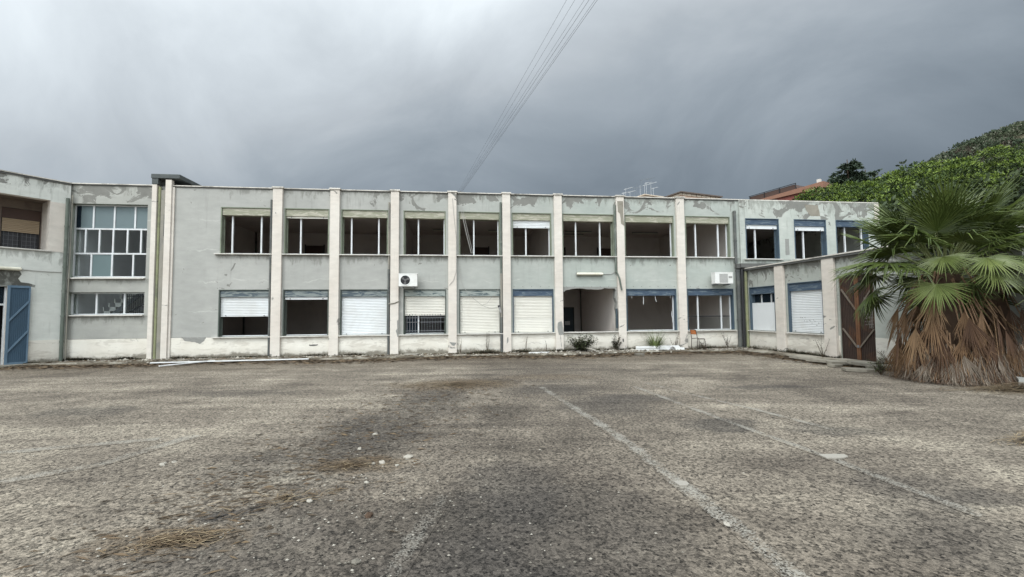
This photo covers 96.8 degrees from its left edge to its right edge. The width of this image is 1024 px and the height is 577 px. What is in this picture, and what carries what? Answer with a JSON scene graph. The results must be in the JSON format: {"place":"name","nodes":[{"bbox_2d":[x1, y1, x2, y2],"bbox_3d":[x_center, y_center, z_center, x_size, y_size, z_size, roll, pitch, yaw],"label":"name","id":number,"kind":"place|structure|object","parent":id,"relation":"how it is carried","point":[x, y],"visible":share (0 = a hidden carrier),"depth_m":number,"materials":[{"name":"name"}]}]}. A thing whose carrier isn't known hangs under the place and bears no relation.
{"place":"outdoors","nodes":[
{"label":"outdoors","id":0,"kind":"place"},
{"bbox_2d":[0,362,46,367],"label":"pavement","id":1,"kind":"structure","parent":0,"point":[20,364],"depth_m":14.94,"materials":[{"name":"concrete"}]},
{"bbox_2d":[30,348,738,364],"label":"pavement","id":2,"kind":"structure","parent":0,"point":[260,358],"depth_m":16.51,"materials":[{"name":"concrete"}]},
{"bbox_2d":[150,360,248,362],"bbox_3d":[-10.475,2.454,15.294,3.042,0.045,0.070,0,-3,-8],"label":"fallen slat","id":3,"kind":"object","parent":2,"relation":"on","point":[197,361],"visible":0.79,"depth_m":15.24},
{"bbox_2d":[221,358,308,361],"bbox_3d":[-8.529,2.456,15.629,2.932,0.045,0.070,0,-3,-8],"label":"fallen slat","id":4,"kind":"object","parent":2,"relation":"on","point":[274,359],"visible":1,"depth_m":15.65,"materials":[{"name":"white plastic"}]},
{"bbox_2d":[23,345,888,363],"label":"weeds","id":5,"kind":"object","parent":2,"relation":"on","point":[475,352],"visible":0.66,"depth_m":17.22,"materials":[{"name":"plant"}]},
{"bbox_2d":[566,333,598,350],"bbox_3d":[2.813,2.139,18.143,1.332,0.760,0.993,0,-3,0],"label":"bush","id":6,"kind":"object","parent":2,"relation":"on","point":[586,343],"visible":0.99,"depth_m":18.04,"materials":[{"name":"green plant"}]},
{"bbox_2d":[611,335,620,349],"bbox_3d":[4.250,2.183,18.489,0.540,0.681,0.352,0,-3,0],"label":"bush","id":7,"kind":"object","parent":2,"relation":"on","point":[615,346],"visible":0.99,"depth_m":18.47,"materials":[{"name":"green plant"}]},
{"bbox_2d":[636,346,659,349],"bbox_3d":[5.505,2.421,18.445,1.000,0.170,0.072,0,-3,-8],"label":"white board","id":8,"kind":"object","parent":2,"relation":"on","point":[647,348],"visible":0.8,"depth_m":18.42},
{"bbox_2d":[638,328,670,348],"bbox_3d":[5.971,2.041,18.652,1.949,1.074,2.035,0,-3,0],"label":"grass clump","id":9,"kind":"object","parent":2,"relation":"on","point":[655,343],"visible":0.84,"depth_m":18.49,"materials":[{"name":"green plant"}]},
{"bbox_2d":[660,345,684,349],"bbox_3d":[6.546,2.417,18.549,1.050,0.187,0.128,0,-3,-8],"label":"white board","id":10,"kind":"object","parent":2,"relation":"on","point":[673,347],"visible":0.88,"depth_m":18.55,"materials":[{"name":"white"}]},
{"bbox_2d":[690,329,705,348],"bbox_3d":[7.690,2.095,18.843,0.471,0.829,0.406,0,-3,-14],"label":"school chair","id":11,"kind":"object","parent":2,"relation":"on","point":[692,331],"visible":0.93,"depth_m":18.77,"materials":[{"name":"orange wood"}]},
{"bbox_2d":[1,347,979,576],"bbox_3d":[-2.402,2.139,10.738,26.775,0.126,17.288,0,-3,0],"label":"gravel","id":12,"kind":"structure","parent":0,"point":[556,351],"depth_m":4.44,"materials":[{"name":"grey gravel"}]},
{"bbox_2d":[0,339,1023,576],"bbox_3d":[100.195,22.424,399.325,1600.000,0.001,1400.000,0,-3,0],"label":"ground","id":13,"kind":"structure","parent":0,"point":[829,518],"depth_m":4.68,"materials":[{"name":"grey asphalt"}]},
{"bbox_2d":[0,169,72,364],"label":"side wing","id":14,"kind":"structure","parent":13,"relation":"on","point":[34,221],"depth_m":15.78,"materials":[{"name":"white paint"}]},
{"bbox_2d":[0,266,21,270],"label":"wall lamp","id":15,"kind":"object","parent":14,"relation":"attached to","point":[11,268],"visible":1,"depth_m":15.00,"materials":[{"name":"white plastic"}]},
{"bbox_2d":[0,207,40,248],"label":"window","id":16,"kind":"structure","parent":14,"relation":"in","point":[20,228],"depth_m":16.04,"materials":[{"name":"black paint"}]},
{"bbox_2d":[0,437,160,454],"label":"road marking","id":17,"kind":"object","parent":13,"relation":"on","point":[24,450],"visible":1,"depth_m":5.65,"materials":[{"name":"white paint"}]},
{"bbox_2d":[0,435,204,483],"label":"road marking","id":18,"kind":"object","parent":13,"relation":"on","point":[114,459],"visible":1,"depth_m":4.95,"materials":[{"name":"white paint"}]},
{"bbox_2d":[98,524,245,560],"bbox_3d":[-2.409,1.774,3.251,0.912,0.039,0.430,1,-3,-20],"label":"straw pile","id":19,"kind":"object","parent":13,"relation":"on","point":[171,538],"visible":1,"depth_m":3.21,"materials":[{"name":"beige plant"}]},
{"bbox_2d":[159,360,214,365],"bbox_3d":[-10.545,2.429,14.820,0.070,0.045,1.642,-2,-4,28],"label":"fallen slat","id":20,"kind":"object","parent":13,"relation":"on","point":[186,363],"visible":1,"depth_m":14.74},
{"bbox_2d":[160,480,391,517],"bbox_3d":[-1.957,1.811,3.976,1.849,0.036,0.643,1,-3,-20],"label":"straw scatter","id":21,"kind":"object","parent":13,"relation":"on","point":[283,495],"visible":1,"depth_m":3.95,"materials":[{"name":"beige plant"}]},
{"bbox_2d":[0,379,554,576],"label":"dry leaf scraps","id":22,"kind":"object","parent":13,"relation":"on","point":[243,498],"visible":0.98,"depth_m":4.35,"materials":[{"name":"plant"}]},
{"bbox_2d":[297,457,406,475],"bbox_3d":[-1.661,1.858,4.875,1.212,0.035,0.525,0,-3,-12],"label":"straw pile","id":23,"kind":"object","parent":13,"relation":"on","point":[349,463],"visible":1,"depth_m":4.80,"materials":[{"name":"beige plant"}]},
{"bbox_2d":[351,558,360,564],"bbox_3d":[-1.002,1.757,2.932,0.059,0.027,0.053,-1,-3,1],"label":"soil lump","id":24,"kind":"object","parent":13,"relation":"on","point":[356,561],"visible":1,"depth_m":2.92,"materials":[{"name":"grey stone"}]},
{"bbox_2d":[364,512,372,517],"bbox_3d":[-1.133,1.792,3.612,0.055,0.033,0.087,-1,-3,17],"label":"soil lump","id":25,"kind":"object","parent":13,"relation":"on","point":[368,514],"visible":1,"depth_m":3.60,"materials":[{"name":"brown soil"}]},
{"bbox_2d":[403,454,412,459],"bbox_3d":[-1.155,1.866,5.048,0.093,0.042,0.101,-2,-4,28],"label":"plaster lump","id":26,"kind":"object","parent":13,"relation":"on","point":[407,456],"visible":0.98,"depth_m":5.02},
{"bbox_2d":[374,495,453,576],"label":"road marking","id":27,"kind":"object","parent":13,"relation":"on","point":[430,512],"visible":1,"depth_m":3.22,"materials":[{"name":"white paint"}]},
{"bbox_2d":[0,347,893,371],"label":"leaf litter","id":28,"kind":"object","parent":13,"relation":"on","point":[122,366],"visible":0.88,"depth_m":15.85,"materials":[{"name":"plant"}]},
{"bbox_2d":[374,378,536,390],"bbox_3d":[-1.210,2.135,10.244,3.857,0.056,1.822,0,-3,0],"label":"straw pile","id":29,"kind":"object","parent":13,"relation":"on","point":[456,382],"visible":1,"depth_m":10.20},
{"bbox_2d":[64,174,880,359],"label":"building","id":30,"kind":"structure","parent":13,"relation":"on","point":[165,266],"depth_m":18.20,"materials":[{"name":"paint"}]},
{"bbox_2d":[65,292,144,315],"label":"window","id":31,"kind":"structure","parent":30,"relation":"in","point":[125,293],"depth_m":16.63,"materials":[{"name":"white metal"}]},
{"bbox_2d":[67,205,147,278],"bbox_3d":[-14.801,-1.714,16.705,2.640,2.755,0.390,0,-3,-7],"label":"window","id":32,"kind":"structure","parent":30,"relation":"in","point":[87,217],"depth_m":16.79,"materials":[{"name":"white metal"}]},
{"bbox_2d":[211,289,269,337],"bbox_3d":[-10.114,0.945,17.152,2.042,1.804,0.410,0,-3,-7],"label":"window","id":33,"kind":"structure","parent":30,"relation":"in","point":[231,303],"depth_m":17.15,"materials":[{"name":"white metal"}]},
{"bbox_2d":[214,207,271,254],"bbox_3d":[-10.137,-2.175,17.320,2.042,1.814,0.410,0,-3,-7],"label":"window","id":34,"kind":"structure","parent":30,"relation":"in","point":[233,212],"depth_m":17.30,"materials":[{"name":"white metal"}]},
{"bbox_2d":[280,289,328,336],"bbox_3d":[-7.881,0.941,17.433,1.742,1.804,0.410,0,-3,-7],"label":"window","id":35,"kind":"structure","parent":30,"relation":"in","point":[288,294],"depth_m":17.41,"materials":[{"name":"blue metal"}]},
{"bbox_2d":[282,208,329,254],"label":"window","id":36,"kind":"structure","parent":30,"relation":"in","point":[302,213],"depth_m":17.57,"materials":[{"name":"white metal"}]},
{"bbox_2d":[305,244,324,253],"bbox_3d":[-10.610,-1.303,24.444,1.020,2.127,0.057,0,-3,-7],"label":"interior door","id":37,"kind":"structure","parent":30,"relation":"in","point":[308,249],"depth_m":24.47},
{"bbox_2d":[338,289,389,335],"bbox_3d":[-5.709,0.938,17.708,1.922,1.804,0.410,0,-3,-7],"label":"window","id":38,"kind":"structure","parent":30,"relation":"in","point":[363,312],"depth_m":17.69,"materials":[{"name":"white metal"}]},
{"bbox_2d":[339,209,389,255],"bbox_3d":[-5.735,-2.182,17.877,1.922,1.814,0.410,0,-3,-7],"label":"window","id":39,"kind":"structure","parent":30,"relation":"in","point":[351,214],"depth_m":17.85,"materials":[{"name":"white metal"}]},
{"bbox_2d":[399,274,417,287],"bbox_3d":[-4.014,-0.290,17.654,0.716,0.542,0.496,0,-3,-7],"label":"air conditioner","id":40,"kind":"object","parent":30,"relation":"attached to","point":[408,280],"visible":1,"depth_m":17.43,"materials":[{"name":"grey metal"}]},
{"bbox_2d":[399,210,447,255],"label":"window","id":41,"kind":"structure","parent":30,"relation":"in","point":[407,214],"depth_m":18.14,"materials":[{"name":"white metal"}]},
{"bbox_2d":[399,289,447,335],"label":"window","id":42,"kind":"structure","parent":30,"relation":"in","point":[416,302],"depth_m":18.00,"materials":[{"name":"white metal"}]},
{"bbox_2d":[451,198,456,282],"bbox_3d":[-2.352,-1.861,18.066,0.298,3.486,0.019,0,-3,-7],"label":"hanging cable","id":43,"kind":"object","parent":30,"relation":"hanging from","point":[456,250],"visible":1,"depth_m":18.05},
{"bbox_2d":[459,203,471,252],"bbox_3d":[-1.856,-2.403,18.172,0.483,2.006,0.026,0,-3,-7],"label":"hanging cable","id":44,"kind":"object","parent":30,"relation":"hanging from","point":[465,228],"visible":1,"depth_m":18.16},
{"bbox_2d":[457,211,502,256],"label":"window","id":45,"kind":"structure","parent":30,"relation":"in","point":[469,216],"depth_m":18.43,"materials":[{"name":"white metal"}]},
{"bbox_2d":[457,289,502,334],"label":"window","id":46,"kind":"structure","parent":30,"relation":"in","point":[474,318],"depth_m":18.26,"materials":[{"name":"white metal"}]},
{"bbox_2d":[471,246,488,254],"bbox_3d":[-1.779,-1.318,25.560,1.020,2.127,0.057,0,-3,-7],"label":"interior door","id":47,"kind":"structure","parent":30,"relation":"in","point":[478,250],"depth_m":25.59,"materials":[{"name":"black"}]},
{"bbox_2d":[511,212,554,256],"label":"window","id":48,"kind":"structure","parent":30,"relation":"in","point":[519,220],"depth_m":18.71,"materials":[{"name":"white metal"}]},
{"bbox_2d":[511,289,555,333],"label":"window","id":49,"kind":"structure","parent":30,"relation":"in","point":[535,304],"depth_m":18.53,"materials":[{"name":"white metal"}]},
{"bbox_2d":[563,307,573,331],"bbox_3d":[2.902,1.909,24.752,0.980,1.778,0.079,0,-3,-7],"label":"interior door","id":50,"kind":"structure","parent":30,"relation":"in","point":[568,312],"depth_m":24.77,"materials":[{"name":"black paint"}]},
{"bbox_2d":[563,234,583,235],"bbox_3d":[3.338,-2.993,25.321,1.300,0.093,0.100,0,-3,-7],"label":"ceiling lamp","id":51,"kind":"object","parent":30,"relation":"attached to","point":[574,234],"visible":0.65,"depth_m":25.31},
{"bbox_2d":[565,231,591,232],"bbox_3d":[3.593,-3.040,24.498,1.450,0.093,0.100,0,-3,-7],"label":"ceiling lamp","id":52,"kind":"object","parent":30,"relation":"attached to","point":[578,231],"visible":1,"depth_m":24.45,"materials":[{"name":"black"}]},
{"bbox_2d":[576,273,602,275],"bbox_3d":[3.204,-0.597,18.752,1.120,0.120,0.156,0,-3,-7],"label":"wall lamp","id":53,"kind":"object","parent":30,"relation":"attached to","point":[589,274],"visible":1,"depth_m":18.68,"materials":[{"name":"white plastic"}]},
{"bbox_2d":[562,213,616,256],"bbox_3d":[3.195,-2.197,19.005,2.322,1.814,0.410,0,-3,-7],"label":"window","id":54,"kind":"structure","parent":30,"relation":"in","point":[586,218],"depth_m":19.01,"materials":[{"name":"white metal"}]},
{"bbox_2d":[597,247,610,255],"bbox_3d":[5.463,-1.330,26.475,1.020,2.127,0.057,0,-3,-7],"label":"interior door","id":55,"kind":"structure","parent":30,"relation":"in","point":[604,251],"depth_m":26.49,"materials":[{"name":"black"}]},
{"bbox_2d":[624,215,677,257],"bbox_3d":[5.828,-2.202,19.338,2.312,1.814,0.410,0,-3,-7],"label":"window","id":56,"kind":"structure","parent":30,"relation":"in","point":[645,219],"depth_m":19.34,"materials":[{"name":"white metal"}]},
{"bbox_2d":[626,289,679,331],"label":"window","id":57,"kind":"structure","parent":30,"relation":"in","point":[629,292],"depth_m":19.17,"materials":[{"name":"blue metal"}]},
{"bbox_2d":[685,216,734,257],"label":"window","id":58,"kind":"structure","parent":30,"relation":"in","point":[703,220],"depth_m":19.69,"materials":[{"name":"white metal"}]},
{"bbox_2d":[687,289,736,330],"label":"window","id":59,"kind":"structure","parent":30,"relation":"in","point":[690,292],"depth_m":19.53,"materials":[{"name":"blue metal"}]},
{"bbox_2d":[711,272,732,285],"bbox_3d":[8.862,-0.407,19.287,0.816,0.532,0.493,0,-3,-7],"label":"air conditioner","id":60,"kind":"object","parent":30,"relation":"attached to","point":[724,278],"visible":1,"depth_m":19.06,"materials":[{"name":"grey metal"}]},
{"bbox_2d":[745,218,783,259],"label":"window","id":61,"kind":"structure","parent":30,"relation":"in","point":[750,223],"depth_m":19.92,"materials":[{"name":"blue metal"}]},
{"bbox_2d":[794,219,826,259],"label":"window","id":62,"kind":"structure","parent":30,"relation":"in","point":[802,225],"depth_m":20.22,"materials":[{"name":"blue metal"}]},
{"bbox_2d":[835,220,868,252],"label":"window","id":63,"kind":"structure","parent":30,"relation":"in","point":[843,224],"depth_m":20.48,"materials":[{"name":"blue metal"}]},
{"bbox_2d":[637,194,663,196],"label":"apartment house","id":64,"kind":"structure","parent":13,"relation":"on","point":[645,195],"depth_m":76.24,"materials":[{"name":"beige paint"}]},
{"bbox_2d":[537,387,813,576],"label":"road marking","id":65,"kind":"object","parent":13,"relation":"on","point":[778,561],"visible":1,"depth_m":3.71,"materials":[{"name":"white paint"}]},
{"bbox_2d":[673,480,688,486],"bbox_3d":[1.577,1.806,4.215,0.117,0.014,0.120,0,-3,-11],"label":"tile fragment","id":66,"kind":"object","parent":65,"relation":"on","point":[680,483],"visible":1,"depth_m":4.19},
{"bbox_2d":[723,521,730,526],"bbox_3d":[1.605,1.760,3.398,0.040,0.028,0.073,0,-3,-6],"label":"plaster lump","id":67,"kind":"object","parent":65,"relation":"on","point":[726,523],"visible":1,"depth_m":3.39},
{"bbox_2d":[645,383,834,429],"bbox_3d":[3.676,2.012,8.203,0.215,0.001,4.402,1,-3,-18],"label":"road marking","id":68,"kind":"object","parent":13,"relation":"on","point":[787,417],"visible":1,"depth_m":7.39,"materials":[{"name":"white paint"}]},
{"bbox_2d":[789,355,810,359],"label":"stone slab","id":69,"kind":"structure","parent":13,"relation":"on","point":[798,357],"depth_m":14.64,"materials":[{"name":"grey stone"}]},
{"bbox_2d":[631,386,990,516],"bbox_3d":[3.150,1.933,6.655,0.198,0.001,6.382,0,-3,-9],"label":"road marking","id":70,"kind":"object","parent":13,"relation":"on","point":[940,500],"visible":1,"depth_m":4.62,"materials":[{"name":"white paint"}]},
{"bbox_2d":[818,454,847,458],"bbox_3d":[3.530,1.833,4.973,0.292,0.012,0.142,0,-3,-6],"label":"concrete patch","id":71,"kind":"object","parent":13,"relation":"on","point":[834,456],"visible":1,"depth_m":4.95,"materials":[{"name":"white concrete"}]},
{"bbox_2d":[827,364,842,366],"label":"stone slab","id":72,"kind":"structure","parent":13,"relation":"on","point":[835,365],"depth_m":12.78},
{"bbox_2d":[826,361,851,364],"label":"stone slab","id":73,"kind":"structure","parent":13,"relation":"on","point":[837,362],"depth_m":12.97,"materials":[{"name":"grey stone"}]},
{"bbox_2d":[792,180,904,204],"bbox_3d":[23.778,-2.304,33.745,11.212,11.097,10.761,0,-3,0],"label":"stone pine","id":74,"kind":"object","parent":13,"relation":"on","point":[868,189],"visible":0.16,"depth_m":31.88,"materials":[{"name":"green plant"}]},
{"bbox_2d":[822,158,880,199],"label":"cedar tree","id":75,"kind":"object","parent":13,"relation":"on","point":[850,168],"visible":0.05,"depth_m":41.00,"materials":[{"name":"green plant"}]},
{"bbox_2d":[841,367,874,371],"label":"stone slab","id":76,"kind":"structure","parent":13,"relation":"on","point":[857,369],"depth_m":11.77,"materials":[{"name":"grey stone"}]},
{"bbox_2d":[846,361,874,365],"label":"stone slab","id":77,"kind":"structure","parent":13,"relation":"on","point":[857,363],"depth_m":12.62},
{"bbox_2d":[855,170,876,188],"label":"cedar tree","id":78,"kind":"object","parent":13,"relation":"on","point":[872,173],"depth_m":42.67,"materials":[{"name":"green plant"}]},
{"bbox_2d":[866,356,890,374],"bbox_3d":[9.112,1.913,11.280,0.573,0.458,0.366,1,-3,-18],"label":"bush","id":79,"kind":"object","parent":13,"relation":"on","point":[879,368],"visible":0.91,"depth_m":11.27,"materials":[{"name":"green plant"}]},
{"bbox_2d":[865,364,894,368],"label":"stone slab","id":80,"kind":"structure","parent":13,"relation":"on","point":[869,366],"depth_m":12.07,"materials":[{"name":"grey stone"}]},
{"bbox_2d":[743,225,1023,369],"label":"annex building","id":81,"kind":"structure","parent":13,"relation":"on","point":[801,296],"depth_m":15.62,"materials":[{"name":"beige paint"}]},
{"bbox_2d":[747,285,775,332],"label":"window","id":82,"kind":"structure","parent":81,"relation":"in","point":[762,315],"depth_m":18.65,"materials":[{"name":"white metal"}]},
{"bbox_2d":[785,280,823,335],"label":"window","id":83,"kind":"structure","parent":81,"relation":"in","point":[805,299],"depth_m":16.33,"materials":[{"name":"white metal"}]},
{"bbox_2d":[877,351,891,363],"bbox_3d":[10.595,1.940,12.880,0.517,0.553,0.453,-2,-4,30],"label":"bush","id":84,"kind":"object","parent":13,"relation":"on","point":[884,356],"visible":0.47,"depth_m":12.86,"materials":[{"name":"green plant"}]},
{"bbox_2d":[850,198,919,245],"bbox_3d":[19.371,-1.030,23.641,4.653,7.506,5.387,1,-3,-20],"label":"broadleaf tree","id":85,"kind":"object","parent":13,"relation":"on","point":[885,204],"depth_m":22.94,"materials":[{"name":"green plant"}]},
{"bbox_2d":[869,159,928,198],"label":"broadleaf tree","id":86,"kind":"object","parent":13,"relation":"on","point":[899,166],"depth_m":42.42,"materials":[{"name":"green plant"}]},
{"bbox_2d":[880,177,964,211],"bbox_3d":[22.854,-1.523,25.195,6.682,8.597,6.166,-3,-4,36],"label":"broadleaf tree","id":87,"kind":"object","parent":13,"relation":"on","point":[919,185],"visible":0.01,"depth_m":23.73,"materials":[{"name":"green plant"}]},
{"bbox_2d":[828,172,1023,386],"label":"palm tree","id":88,"kind":"object","parent":13,"relation":"on","point":[946,346],"visible":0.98,"depth_m":9.83,"materials":[{"name":"green plant"}]},
{"bbox_2d":[858,156,1022,205],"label":"stone pine","id":89,"kind":"object","parent":13,"relation":"on","point":[952,166],"visible":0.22,"depth_m":31.50,"materials":[{"name":"green plant"}]},
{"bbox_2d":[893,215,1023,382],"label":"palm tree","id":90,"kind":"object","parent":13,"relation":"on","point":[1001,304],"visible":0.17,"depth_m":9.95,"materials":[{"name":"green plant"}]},
{"bbox_2d":[919,382,1023,394],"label":"straw pile","id":91,"kind":"object","parent":13,"relation":"on","point":[1008,387],"visible":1,"depth_m":8.89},
{"bbox_2d":[943,143,1023,203],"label":"stone pine","id":92,"kind":"object","parent":13,"relation":"on","point":[1017,161],"visible":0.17,"depth_m":32.94,"materials":[{"name":"green plant"}]},
{"bbox_2d":[962,166,1023,224],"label":"broadleaf tree","id":93,"kind":"object","parent":13,"relation":"on","point":[1019,187],"visible":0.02,"depth_m":23.63,"materials":[{"name":"green plant"}]},
{"bbox_2d":[988,429,1023,446],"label":"straw pile","id":94,"kind":"object","parent":13,"relation":"on","point":[1022,436],"visible":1,"depth_m":5.49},
{"bbox_2d":[1016,376,1023,383],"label":"stone slab","id":95,"kind":"object","parent":13,"relation":"on","point":[1020,379],"depth_m":9.39,"materials":[{"name":"grey stone"}]},
{"bbox_2d":[0,0,1023,198],"label":"sky","id":96,"kind":"structure","parent":0,"point":[729,99],"materials":[{"name":"grey"}]},
{"bbox_2d":[665,191,722,198],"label":"apartment house","id":97,"kind":"structure","parent":0,"point":[685,194],"depth_m":61.61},
{"bbox_2d":[749,179,830,200],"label":"red roofed house","id":98,"kind":"structure","parent":0,"point":[788,192],"depth_m":48.30,"materials":[{"name":"ceramic"}]},
{"bbox_2d":[743,349,876,362],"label":"pavement","id":99,"kind":"structure","parent":0,"point":[788,354],"depth_m":16.07,"materials":[{"name":"concrete"}]},
{"bbox_2d":[813,339,829,356],"bbox_3d":[10.245,1.925,15.100,0.466,0.724,0.464,0,-3,0],"label":"dry weed","id":100,"kind":"object","parent":99,"relation":"on","point":[822,348],"visible":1,"depth_m":15.04,"materials":[{"name":"brown plant"}]},
{"bbox_2d":[806,358,837,362],"bbox_3d":[9.342,2.168,13.639,0.302,0.070,0.886,-1,-3,-21],"label":"stone slab","id":101,"kind":"object","parent":99,"relation":"on","point":[817,360],"depth_m":13.69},
{"bbox_2d":[952,133,1023,177],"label":"hill","id":102,"kind":"structure","parent":0,"point":[1021,136],"depth_m":241.43,"materials":[{"name":"green plant"}]},
{"bbox_2d":[887,121,1023,190],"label":"woodland","id":103,"kind":"object","parent":102,"relation":"on","point":[971,147],"visible":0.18,"depth_m":244.96,"materials":[{"name":"green plant"}]},
{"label":"utility pole","id":104,"kind":"object","parent":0,"visible":0},
{"bbox_2d":[459,3,564,189],"bbox_3d":[2.005,-13.147,22.745,0.013,3.925,78.185,0,-3,-14],"label":"overhead cable","id":105,"kind":"object","parent":104,"relation":"attached to","point":[520,81],"visible":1,"depth_m":27.63,"materials":[{"name":"grey metal"}]},
{"bbox_2d":[461,0,574,188],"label":"overhead cable","id":106,"kind":"object","parent":104,"relation":"attached to","point":[517,95],"visible":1,"depth_m":30.12,"materials":[{"name":"grey metal"}]},
{"bbox_2d":[463,2,582,186],"bbox_3d":[2.787,-13.154,22.745,0.013,3.925,78.437,0,-3,-14],"label":"overhead cable","id":107,"kind":"object","parent":104,"relation":"attached to","point":[531,81],"visible":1,"depth_m":28.42,"materials":[{"name":"grey metal"}]},
{"bbox_2d":[462,0,594,190],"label":"overhead cable","id":108,"kind":"object","parent":104,"relation":"attached to","point":[537,82],"visible":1,"depth_m":28.31,"materials":[{"name":"grey metal"}]},
{"bbox_2d":[466,2,595,185],"bbox_3d":[3.371,-13.159,22.745,0.017,3.929,78.595,0,-3,-15],"label":"overhead cable","id":109,"kind":"object","parent":104,"relation":"attached to","point":[538,83],"visible":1,"depth_m":28.31,"materials":[{"name":"grey metal"}]},
{"bbox_2d":[484,0,588,156],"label":"overhead cable","id":110,"kind":"object","parent":104,"relation":"attached to","point":[540,72],"visible":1,"depth_m":27.64,"materials":[{"name":"grey metal"}]}
]}

